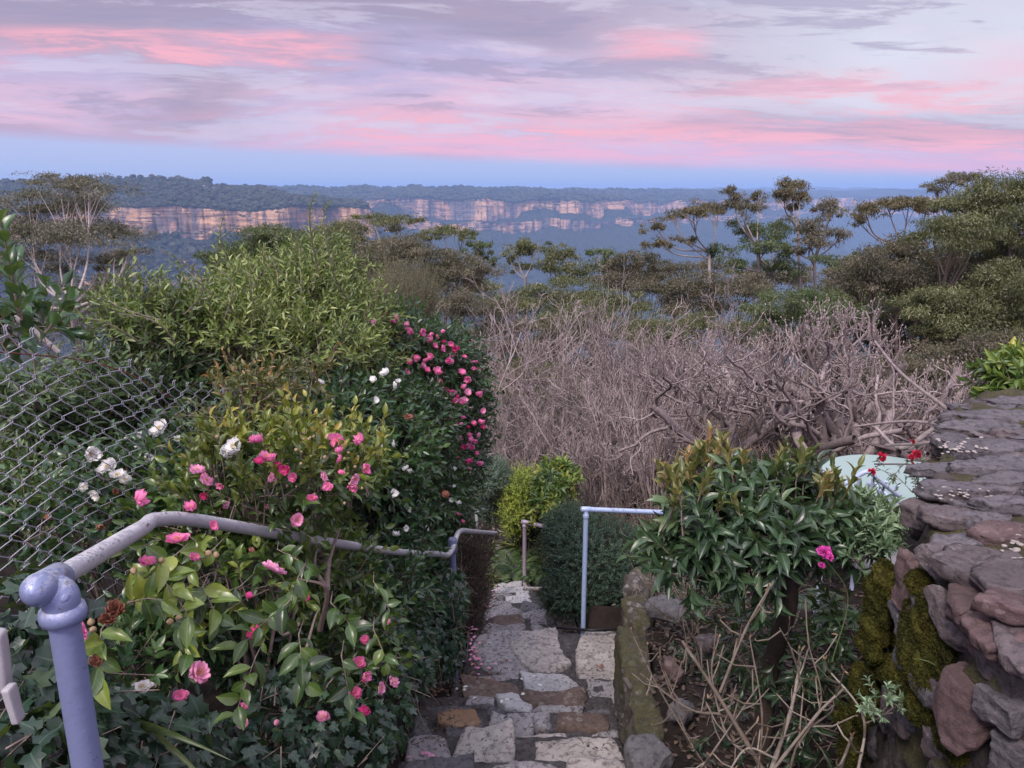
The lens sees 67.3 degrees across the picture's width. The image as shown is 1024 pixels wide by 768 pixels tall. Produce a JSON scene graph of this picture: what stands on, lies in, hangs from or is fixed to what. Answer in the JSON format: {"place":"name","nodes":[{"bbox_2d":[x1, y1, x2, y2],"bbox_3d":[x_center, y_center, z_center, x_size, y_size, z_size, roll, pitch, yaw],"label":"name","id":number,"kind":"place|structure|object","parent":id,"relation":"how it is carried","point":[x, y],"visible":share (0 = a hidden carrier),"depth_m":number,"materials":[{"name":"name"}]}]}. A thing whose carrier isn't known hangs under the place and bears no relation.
{"place":"outdoors","nodes":[
{"label":"outdoors","id":0,"kind":"place"},
{"bbox_2d":[0,627,24,724],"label":"metal bracket","id":1,"kind":"object","parent":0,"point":[9,692],"visible":1,"depth_m":1.33,"materials":[{"name":"metal"}]},
{"bbox_2d":[0,177,555,417],"bbox_3d":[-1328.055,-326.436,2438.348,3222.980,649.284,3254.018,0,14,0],"label":"sandstone escarpment","id":2,"kind":"structure","parent":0,"point":[197,224],"depth_m":2264.47,"materials":[{"name":"stone"}]},
{"bbox_2d":[0,174,369,212],"bbox_3d":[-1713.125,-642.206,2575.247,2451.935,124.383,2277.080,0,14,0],"label":"forest","id":3,"kind":"object","parent":2,"relation":"on","point":[270,200],"visible":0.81,"depth_m":2442.01,"materials":[{"name":"plant"}]},
{"bbox_2d":[0,218,466,366],"bbox_3d":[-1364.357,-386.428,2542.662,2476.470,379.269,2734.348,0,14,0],"label":"forest","id":4,"kind":"object","parent":2,"relation":"on","point":[189,249],"visible":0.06,"depth_m":2218.76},
{"bbox_2d":[0,247,994,767],"bbox_3d":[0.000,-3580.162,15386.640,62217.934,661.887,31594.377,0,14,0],"label":"ground","id":5,"kind":"structure","parent":0,"point":[602,617],"depth_m":4.47,"materials":[{"name":"soil"}]},
{"bbox_2d":[0,209,96,377],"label":"evergreen shrub","id":6,"kind":"object","parent":5,"relation":"on","point":[18,291],"visible":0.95,"depth_m":2.14,"materials":[{"name":"green plant"}]},
{"bbox_2d":[0,265,146,375],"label":"scrub tree","id":7,"kind":"object","parent":5,"relation":"on","point":[81,301],"visible":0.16,"depth_m":16.60,"materials":[{"name":"green plant"}]},
{"bbox_2d":[0,171,161,371],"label":"eucalyptus tree","id":8,"kind":"object","parent":5,"relation":"on","point":[68,232],"visible":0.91,"depth_m":13.67,"materials":[{"name":"green plant"}]},
{"bbox_2d":[0,408,228,688],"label":"camellia bush","id":9,"kind":"object","parent":5,"relation":"on","point":[119,472],"visible":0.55,"depth_m":2.60,"materials":[{"name":"green plant"}]},
{"bbox_2d":[0,560,232,767],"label":"ivy","id":10,"kind":"object","parent":5,"relation":"on","point":[39,696],"visible":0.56,"depth_m":1.71,"materials":[{"name":"green plant"}]},
{"bbox_2d":[136,718,233,767],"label":"strap leaf plant","id":11,"kind":"object","parent":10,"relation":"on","point":[158,731],"visible":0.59,"depth_m":1.81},
{"bbox_2d":[0,324,242,709],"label":"chain link fence","id":12,"kind":"object","parent":5,"relation":"on","point":[46,386],"visible":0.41,"depth_m":2.31,"materials":[{"name":"metal"}]},
{"bbox_2d":[0,309,246,645],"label":"privet bush","id":13,"kind":"object","parent":5,"relation":"on","point":[171,369],"visible":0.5,"depth_m":3.50,"materials":[{"name":"green plant"}]},
{"bbox_2d":[56,188,436,595],"bbox_3d":[-1.384,0.231,4.708,1.756,2.777,2.564,0,14,0],"label":"privet bush","id":14,"kind":"object","parent":5,"relation":"on","point":[307,299],"visible":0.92,"depth_m":4.12,"materials":[{"name":"green plant"}]},
{"bbox_2d":[82,381,421,749],"bbox_3d":[-0.858,0.778,2.523,1.041,1.504,2.109,0,14,0],"label":"camellia bush","id":15,"kind":"object","parent":5,"relation":"on","point":[306,447],"visible":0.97,"depth_m":2.44,"materials":[{"name":"green plant"}]},
{"bbox_2d":[167,342,340,603],"bbox_3d":[-1.037,0.670,3.288,0.584,1.694,0.785,0,14,0],"label":"azalea bush","id":16,"kind":"object","parent":5,"relation":"on","point":[261,394],"visible":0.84,"depth_m":3.09,"materials":[{"name":"green plant"}]},
{"bbox_2d":[192,221,360,378],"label":"eucalyptus tree","id":17,"kind":"object","parent":5,"relation":"on","point":[265,234],"visible":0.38,"depth_m":23.63,"materials":[{"name":"green plant"}]},
{"bbox_2d":[131,608,429,767],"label":"ivy","id":18,"kind":"object","parent":5,"relation":"on","point":[250,749],"visible":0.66,"depth_m":2.54,"materials":[{"name":"green plant"}]},
{"bbox_2d":[89,350,476,705],"bbox_3d":[-0.838,0.887,3.983,1.105,2.115,3.714,2,14,7],"label":"flowering hedge","id":19,"kind":"object","parent":5,"relation":"on","point":[425,443],"visible":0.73,"depth_m":4.03,"materials":[{"name":"green plant"}]},
{"bbox_2d":[296,210,428,252],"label":"eucalyptus tree","id":20,"kind":"object","parent":5,"relation":"on","point":[393,222],"visible":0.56,"depth_m":33.61,"materials":[{"name":"green plant"}]},
{"bbox_2d":[353,247,452,549],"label":"broom shrub","id":21,"kind":"object","parent":5,"relation":"on","point":[414,287],"visible":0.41,"depth_m":6.94,"materials":[{"name":"green plant"}]},
{"bbox_2d":[348,231,507,327],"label":"eucalyptus tree","id":22,"kind":"object","parent":5,"relation":"on","point":[450,259],"visible":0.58,"depth_m":29.66,"materials":[{"name":"green plant"}]},
{"bbox_2d":[382,556,478,709],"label":"ivy","id":23,"kind":"object","parent":5,"relation":"on","point":[434,666],"visible":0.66,"depth_m":4.56,"materials":[{"name":"green plant"}]},
{"bbox_2d":[370,293,501,567],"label":"camellia bush","id":24,"kind":"object","parent":5,"relation":"on","point":[466,377],"visible":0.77,"depth_m":5.55,"materials":[{"name":"green plant"}]},
{"bbox_2d":[416,223,480,407],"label":"eucalyptus tree","id":25,"kind":"object","parent":5,"relation":"on","point":[444,229],"visible":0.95,"depth_m":41.25,"materials":[{"name":"green plant"}]},
{"bbox_2d":[448,512,507,640],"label":"dry shrub","id":26,"kind":"object","parent":5,"relation":"on","point":[478,571],"visible":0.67,"depth_m":6.23,"materials":[{"name":"brown plant"}]},
{"bbox_2d":[460,234,500,400],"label":"eucalyptus tree","id":27,"kind":"object","parent":5,"relation":"on","point":[478,246],"visible":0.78,"depth_m":38.11,"materials":[{"name":"green plant"}]},
{"bbox_2d":[357,278,616,394],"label":"wattle tree","id":28,"kind":"object","parent":5,"relation":"on","point":[458,303],"visible":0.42,"depth_m":23.75,"materials":[{"name":"green plant"}]},
{"bbox_2d":[470,452,516,550],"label":"conifer shrub","id":29,"kind":"object","parent":5,"relation":"on","point":[498,469],"visible":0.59,"depth_m":10.89,"materials":[{"name":"green plant"}]},
{"bbox_2d":[397,540,624,767],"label":"stone stairs","id":30,"kind":"structure","parent":5,"relation":"on","point":[523,648],"depth_m":4.78,"materials":[{"name":"stone"}]},
{"bbox_2d":[19,511,497,767],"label":"handrail","id":31,"kind":"object","parent":30,"relation":"on","point":[52,592],"visible":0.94,"depth_m":1.20,"materials":[{"name":"metal"}]},
{"bbox_2d":[580,506,662,635],"bbox_3d":[0.909,1.524,6.010,0.799,1.276,0.047,-2,15,-9],"label":"handrail","id":32,"kind":"object","parent":30,"relation":"on","point":[585,509],"visible":0.88,"depth_m":5.87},
{"bbox_2d":[443,402,584,540],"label":"bare tree","id":33,"kind":"object","parent":5,"relation":"on","point":[519,446],"visible":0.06,"depth_m":13.16,"materials":[{"name":"brown plant"}]},
{"bbox_2d":[405,580,625,749],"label":"leaf litter","id":34,"kind":"object","parent":5,"relation":"on","point":[454,690],"visible":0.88,"depth_m":4.53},
{"bbox_2d":[486,547,544,583],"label":"fern","id":35,"kind":"object","parent":5,"relation":"on","point":[518,571],"visible":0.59,"depth_m":10.85,"materials":[{"name":"green plant"}]},
{"bbox_2d":[490,458,549,556],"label":"lime shrub","id":36,"kind":"object","parent":5,"relation":"on","point":[514,499],"visible":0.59,"depth_m":10.83,"materials":[{"name":"green plant"}]},
{"bbox_2d":[500,236,547,390],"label":"eucalyptus tree","id":37,"kind":"object","parent":5,"relation":"on","point":[525,247],"visible":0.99,"depth_m":40.38,"materials":[{"name":"green plant"}]},
{"bbox_2d":[482,491,580,572],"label":"undergrowth shrub","id":38,"kind":"object","parent":5,"relation":"on","point":[536,548],"visible":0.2,"depth_m":11.28,"materials":[{"name":"green plant"}]},
{"bbox_2d":[436,316,632,413],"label":"bare tree","id":39,"kind":"object","parent":5,"relation":"on","point":[508,355],"visible":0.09,"depth_m":29.46,"materials":[{"name":"plant"}]},
{"bbox_2d":[486,356,592,456],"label":"scrub tree","id":40,"kind":"object","parent":5,"relation":"on","point":[536,371],"visible":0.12,"depth_m":16.41,"materials":[{"name":"brown plant"}]},
{"bbox_2d":[469,401,626,540],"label":"bare tree","id":41,"kind":"object","parent":5,"relation":"on","point":[524,453],"visible":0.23,"depth_m":11.95,"materials":[{"name":"brown plant"}]},
{"bbox_2d":[478,272,624,436],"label":"eucalyptus tree","id":42,"kind":"object","parent":5,"relation":"on","point":[561,281],"visible":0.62,"depth_m":31.85,"materials":[{"name":"green plant"}]},
{"bbox_2d":[459,259,646,538],"bbox_3d":[0.427,0.764,17.814,5.184,7.501,4.725,0,14,0],"label":"bare tree","id":43,"kind":"object","parent":5,"relation":"on","point":[495,340],"visible":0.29,"depth_m":17.50,"materials":[{"name":"brown plant"}]},
{"bbox_2d":[521,453,586,549],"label":"rhododendron","id":44,"kind":"object","parent":5,"relation":"on","point":[550,480],"visible":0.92,"depth_m":9.71,"materials":[{"name":"green plant"}]},
{"bbox_2d":[437,288,690,541],"bbox_3d":[0.444,0.639,13.123,5.096,4.762,4.396,0,14,0],"label":"bare tree","id":45,"kind":"object","parent":5,"relation":"on","point":[520,383],"visible":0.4,"depth_m":12.61,"materials":[{"name":"brown plant"}]},
{"bbox_2d":[530,240,605,404],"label":"eucalyptus tree","id":46,"kind":"object","parent":5,"relation":"on","point":[552,258],"visible":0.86,"depth_m":40.35,"materials":[{"name":"green plant"}]},
{"bbox_2d":[181,301,998,535],"bbox_3d":[1.558,2.841,28.264,28.994,14.213,22.299,0,14,0],"label":"thicket","id":47,"kind":"object","parent":5,"relation":"on","point":[637,379],"depth_m":21.16,"materials":[{"name":"brown plant"}]},
{"bbox_2d":[533,494,648,627],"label":"ball shrub","id":48,"kind":"object","parent":5,"relation":"on","point":[604,586],"visible":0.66,"depth_m":6.77,"materials":[{"name":"green plant"}]},
{"bbox_2d":[303,563,887,767],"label":"leaf litter","id":49,"kind":"object","parent":5,"relation":"on","point":[659,679],"visible":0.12,"depth_m":4.05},
{"bbox_2d":[667,698,694,724],"bbox_3d":[0.810,1.568,3.688,0.116,0.101,0.119,12,18,39],"label":"loose stone","id":50,"kind":"object","parent":49,"relation":"on","point":[688,716],"visible":0.73,"depth_m":3.66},
{"bbox_2d":[535,290,666,385],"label":"eucalyptus tree","id":51,"kind":"object","parent":5,"relation":"on","point":[626,301],"visible":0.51,"depth_m":25.25,"materials":[{"name":"green plant"}]},
{"bbox_2d":[561,458,641,574],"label":"cane shrub","id":52,"kind":"object","parent":5,"relation":"on","point":[591,499],"visible":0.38,"depth_m":9.70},
{"bbox_2d":[554,367,685,550],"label":"bare tree","id":53,"kind":"object","parent":5,"relation":"on","point":[611,473],"visible":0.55,"depth_m":11.11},
{"bbox_2d":[497,294,752,517],"bbox_3d":[2.131,0.764,13.223,4.908,5.091,5.191,13,19,41],"label":"bare tree","id":54,"kind":"object","parent":5,"relation":"on","point":[581,368],"visible":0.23,"depth_m":13.12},
{"bbox_2d":[590,473,667,563],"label":"cane shrub","id":55,"kind":"object","parent":5,"relation":"on","point":[623,514],"visible":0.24,"depth_m":8.23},
{"bbox_2d":[589,247,676,370],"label":"eucalyptus tree","id":56,"kind":"object","parent":5,"relation":"on","point":[637,265],"visible":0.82,"depth_m":37.43,"materials":[{"name":"green plant"}]},
{"bbox_2d":[524,310,756,493],"bbox_3d":[1.954,0.370,11.824,2.901,2.886,3.150,-11,18,-37],"label":"bare tree","id":57,"kind":"object","parent":5,"relation":"on","point":[618,372],"visible":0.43,"depth_m":11.78,"materials":[{"name":"brown plant"}]},
{"bbox_2d":[623,733,674,767],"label":"loose stone","id":58,"kind":"object","parent":5,"relation":"on","point":[645,750],"visible":0.98,"depth_m":3.57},
{"bbox_2d":[612,567,687,743],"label":"stone kerb","id":59,"kind":"structure","parent":5,"relation":"on","point":[635,710],"depth_m":4.51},
{"bbox_2d":[541,265,778,455],"bbox_3d":[2.620,-0.173,12.629,3.285,3.591,3.311,-10,17,-34],"label":"bare tree","id":60,"kind":"object","parent":5,"relation":"on","point":[638,369],"visible":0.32,"depth_m":12.27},
{"bbox_2d":[614,355,710,522],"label":"cane shrub","id":61,"kind":"object","parent":5,"relation":"on","point":[640,461],"visible":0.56,"depth_m":9.07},
{"bbox_2d":[644,594,685,623],"bbox_3d":[0.951,1.394,4.742,0.257,0.123,0.185,7,16,24],"label":"loose stone","id":62,"kind":"object","parent":5,"relation":"on","point":[664,604],"visible":0.77,"depth_m":4.69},
{"bbox_2d":[638,196,741,395],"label":"eucalyptus tree","id":63,"kind":"object","parent":5,"relation":"on","point":[698,211],"visible":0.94,"depth_m":35.37,"materials":[{"name":"green plant"}]},
{"bbox_2d":[619,309,771,413],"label":"wattle tree","id":64,"kind":"object","parent":5,"relation":"on","point":[691,317],"visible":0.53,"depth_m":17.01,"materials":[{"name":"green plant"}]},
{"bbox_2d":[627,268,777,390],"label":"eucalyptus tree","id":65,"kind":"object","parent":5,"relation":"on","point":[670,289],"visible":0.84,"depth_m":25.60,"materials":[{"name":"green plant"}]},
{"bbox_2d":[694,633,721,654],"bbox_3d":[1.089,1.446,4.301,0.135,0.088,0.128,-9,17,-32],"label":"loose stone","id":66,"kind":"object","parent":5,"relation":"on","point":[707,649],"visible":0.73,"depth_m":4.26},
{"bbox_2d":[583,255,837,374],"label":"eucalyptus tree","id":67,"kind":"object","parent":5,"relation":"on","point":[780,277],"visible":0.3,"depth_m":51.48,"materials":[{"name":"green plant"}]},
{"bbox_2d":[631,539,794,767],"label":"ground cover","id":68,"kind":"object","parent":5,"relation":"on","point":[708,657],"visible":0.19,"depth_m":4.22,"materials":[{"name":"green plant"}]},
{"bbox_2d":[587,316,870,475],"bbox_3d":[2.099,0.174,7.740,2.708,1.733,1.872,0,14,0],"label":"pruned tree","id":69,"kind":"object","parent":5,"relation":"on","point":[732,408],"visible":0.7,"depth_m":7.71,"materials":[{"name":"plant"}]},
{"bbox_2d":[624,537,846,743],"bbox_3d":[1.251,1.434,4.217,1.225,1.015,2.139,0,14,0],"label":"twiggy shrub","id":70,"kind":"object","parent":5,"relation":"on","point":[692,621],"visible":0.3,"depth_m":4.25,"materials":[{"name":"brown plant"}]},
{"bbox_2d":[623,335,866,454],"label":"pruned tree","id":71,"kind":"object","parent":5,"relation":"on","point":[722,369],"visible":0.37,"depth_m":9.31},
{"bbox_2d":[718,183,772,396],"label":"eucalyptus tree","id":72,"kind":"object","parent":5,"relation":"on","point":[735,197],"visible":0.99,"depth_m":34.76,"materials":[{"name":"green plant"}]},
{"bbox_2d":[697,216,806,303],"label":"eucalyptus tree","id":73,"kind":"object","parent":5,"relation":"on","point":[774,230],"visible":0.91,"depth_m":35.47,"materials":[{"name":"green plant"}]},
{"bbox_2d":[615,419,894,762],"bbox_3d":[0.978,0.979,3.191,1.158,1.621,0.760,-10,18,-35],"label":"viburnum shrub","id":74,"kind":"object","parent":5,"relation":"on","point":[719,528],"visible":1,"depth_m":2.89,"materials":[{"name":"green plant"}]},
{"bbox_2d":[623,583,898,767],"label":"pruned hydrangea","id":75,"kind":"object","parent":5,"relation":"on","point":[797,741],"visible":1,"depth_m":2.60,"materials":[{"name":"beige plant"}]},
{"bbox_2d":[615,390,939,566],"bbox_3d":[3.138,1.571,8.970,4.196,2.934,3.814,0,14,0],"label":"thicket","id":76,"kind":"object","parent":5,"relation":"on","point":[765,447],"visible":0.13,"depth_m":8.85,"materials":[{"name":"brown plant"}]},
{"bbox_2d":[686,583,888,767],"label":"viburnum shrub","id":77,"kind":"object","parent":5,"relation":"on","point":[834,617],"visible":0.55,"depth_m":3.26,"materials":[{"name":"green plant"}]},
{"bbox_2d":[771,175,813,387],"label":"eucalyptus tree","id":78,"kind":"object","parent":5,"relation":"on","point":[787,192],"visible":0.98,"depth_m":34.71,"materials":[{"name":"green plant"}]},
{"bbox_2d":[728,286,890,385],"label":"wattle tree","id":79,"kind":"object","parent":5,"relation":"on","point":[799,307],"visible":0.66,"depth_m":19.83,"materials":[{"name":"green plant"}]},
{"bbox_2d":[780,195,855,365],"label":"eucalyptus tree","id":80,"kind":"object","parent":5,"relation":"on","point":[816,240],"visible":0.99,"depth_m":33.18,"materials":[{"name":"green plant"}]},
{"bbox_2d":[816,545,848,661],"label":"phlox plant","id":81,"kind":"object","parent":5,"relation":"on","point":[827,554],"visible":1,"depth_m":2.73,"materials":[{"name":"pink plant"}]},
{"bbox_2d":[689,296,976,456],"bbox_3d":[3.738,0.126,8.101,3.609,2.216,2.401,0,14,0],"label":"pruned tree","id":82,"kind":"object","parent":5,"relation":"on","point":[831,427],"visible":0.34,"depth_m":7.69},
{"bbox_2d":[807,251,860,272],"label":"eucalyptus tree","id":83,"kind":"object","parent":5,"relation":"on","point":[828,260],"visible":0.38,"depth_m":30.00,"materials":[{"name":"green plant"}]},
{"bbox_2d":[724,298,974,406],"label":"bare tree","id":84,"kind":"object","parent":5,"relation":"on","point":[886,321],"visible":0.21,"depth_m":23.64,"materials":[{"name":"plant"}]},
{"bbox_2d":[739,294,967,472],"bbox_3d":[3.271,0.219,7.316,2.028,1.960,2.699,6,15,21],"label":"pruned tree","id":85,"kind":"object","parent":5,"relation":"on","point":[847,386],"visible":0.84,"depth_m":7.32,"materials":[{"name":"plant"}]},
{"bbox_2d":[742,296,965,435],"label":"pruned tree","id":86,"kind":"object","parent":5,"relation":"on","point":[847,345],"visible":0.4,"depth_m":8.99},
{"bbox_2d":[813,469,902,612],"bbox_3d":[2.082,0.938,4.844,0.497,1.019,0.476,0,14,0],"label":"garden chair","id":87,"kind":"object","parent":5,"relation":"on","point":[860,474],"visible":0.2,"depth_m":4.56,"materials":[{"name":"white paint"}]},
{"bbox_2d":[821,455,925,570],"bbox_3d":[2.666,0.975,5.483,0.920,0.675,0.920,0,14,0],"label":"garden table","id":88,"kind":"object","parent":5,"relation":"on","point":[903,490],"visible":0.2,"depth_m":5.51,"materials":[{"name":"white paint"}]},
{"bbox_2d":[834,194,939,410],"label":"eucalyptus tree","id":89,"kind":"object","parent":5,"relation":"on","point":[916,205],"visible":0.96,"depth_m":27.81,"materials":[{"name":"green plant"}]},
{"bbox_2d":[809,326,1023,417],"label":"scrub tree","id":90,"kind":"object","parent":5,"relation":"on","point":[920,363],"visible":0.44,"depth_m":13.87,"materials":[{"name":"green plant"}]},
{"bbox_2d":[812,250,1023,397],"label":"eucalyptus tree","id":91,"kind":"object","parent":5,"relation":"on","point":[850,299],"visible":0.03,"depth_m":26.77,"materials":[{"name":"green plant"}]},
{"bbox_2d":[853,341,985,464],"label":"fallen branch","id":92,"kind":"object","parent":5,"relation":"on","point":[918,439],"visible":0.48,"depth_m":5.76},
{"bbox_2d":[819,233,1023,403],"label":"eucalyptus tree","id":93,"kind":"object","parent":5,"relation":"on","point":[898,272],"visible":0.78,"depth_m":21.30,"materials":[{"name":"green plant"}]},
{"bbox_2d":[820,339,1023,472],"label":"pruned tree","id":94,"kind":"object","parent":5,"relation":"on","point":[905,453],"visible":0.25,"depth_m":7.23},
{"bbox_2d":[832,388,1023,767],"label":"stone wall","id":95,"kind":"structure","parent":5,"relation":"on","point":[946,597],"depth_m":2.28,"materials":[{"name":"stone"}]},
{"bbox_2d":[797,588,859,634],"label":"fern","id":96,"kind":"object","parent":95,"relation":"on","point":[801,600],"visible":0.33,"depth_m":3.91,"materials":[{"name":"green plant"}]},
{"bbox_2d":[818,480,912,583],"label":"daphne plant","id":97,"kind":"object","parent":95,"relation":"on","point":[887,543],"visible":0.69,"depth_m":2.99,"materials":[{"name":"green plant"}]},
{"bbox_2d":[854,675,906,722],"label":"wall succulent","id":98,"kind":"object","parent":95,"relation":"attached to","point":[870,708],"depth_m":2.33,"materials":[{"name":"green plant"}]},
{"bbox_2d":[867,439,926,532],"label":"red flower plant","id":99,"kind":"object","parent":95,"relation":"attached to","point":[912,455],"visible":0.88,"depth_m":3.51,"materials":[{"name":"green plant"}]},
{"bbox_2d":[884,255,1023,398],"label":"eucalyptus tree","id":100,"kind":"object","parent":5,"relation":"on","point":[1001,303],"visible":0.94,"depth_m":16.84,"materials":[{"name":"green plant"}]},
{"bbox_2d":[891,166,1023,337],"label":"eucalyptus tree","id":101,"kind":"object","parent":5,"relation":"on","point":[978,233],"visible":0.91,"depth_m":19.55,"materials":[{"name":"green plant"}]},
{"bbox_2d":[918,169,996,259],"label":"eucalyptus tree","id":102,"kind":"object","parent":5,"relation":"on","point":[953,178],"visible":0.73,"depth_m":26.09,"materials":[{"name":"green plant"}]},
{"bbox_2d":[956,336,1023,398],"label":"rhododendron","id":103,"kind":"object","parent":5,"relation":"on","point":[1001,369],"visible":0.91,"depth_m":5.07,"materials":[{"name":"green plant"}]},
{"bbox_2d":[0,0,1023,188],"label":"sky","id":104,"kind":"structure","parent":0,"point":[559,94],"materials":[{"name":"pink"}]},
{"bbox_2d":[273,186,853,300],"bbox_3d":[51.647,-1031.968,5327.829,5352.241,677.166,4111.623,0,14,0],"label":"distant escarpment","id":105,"kind":"structure","parent":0,"point":[579,226],"depth_m":4629.16,"materials":[{"name":"stone"}]},
{"bbox_2d":[219,184,790,203],"bbox_3d":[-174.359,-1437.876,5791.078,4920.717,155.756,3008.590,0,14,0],"label":"forest","id":106,"kind":"object","parent":105,"relation":"on","point":[518,193],"visible":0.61,"depth_m":4955.56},
{"bbox_2d":[552,186,999,190],"bbox_3d":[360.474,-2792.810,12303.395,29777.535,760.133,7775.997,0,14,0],"label":"horizon ridge","id":107,"kind":"structure","parent":0,"point":[815,188],"depth_m":14790.65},
{"bbox_2d":[650,187,1023,250],"bbox_3d":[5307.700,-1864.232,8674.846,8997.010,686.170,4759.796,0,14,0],"label":"escarpment","id":108,"kind":"structure","parent":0,"point":[880,226],"depth_m":7932.98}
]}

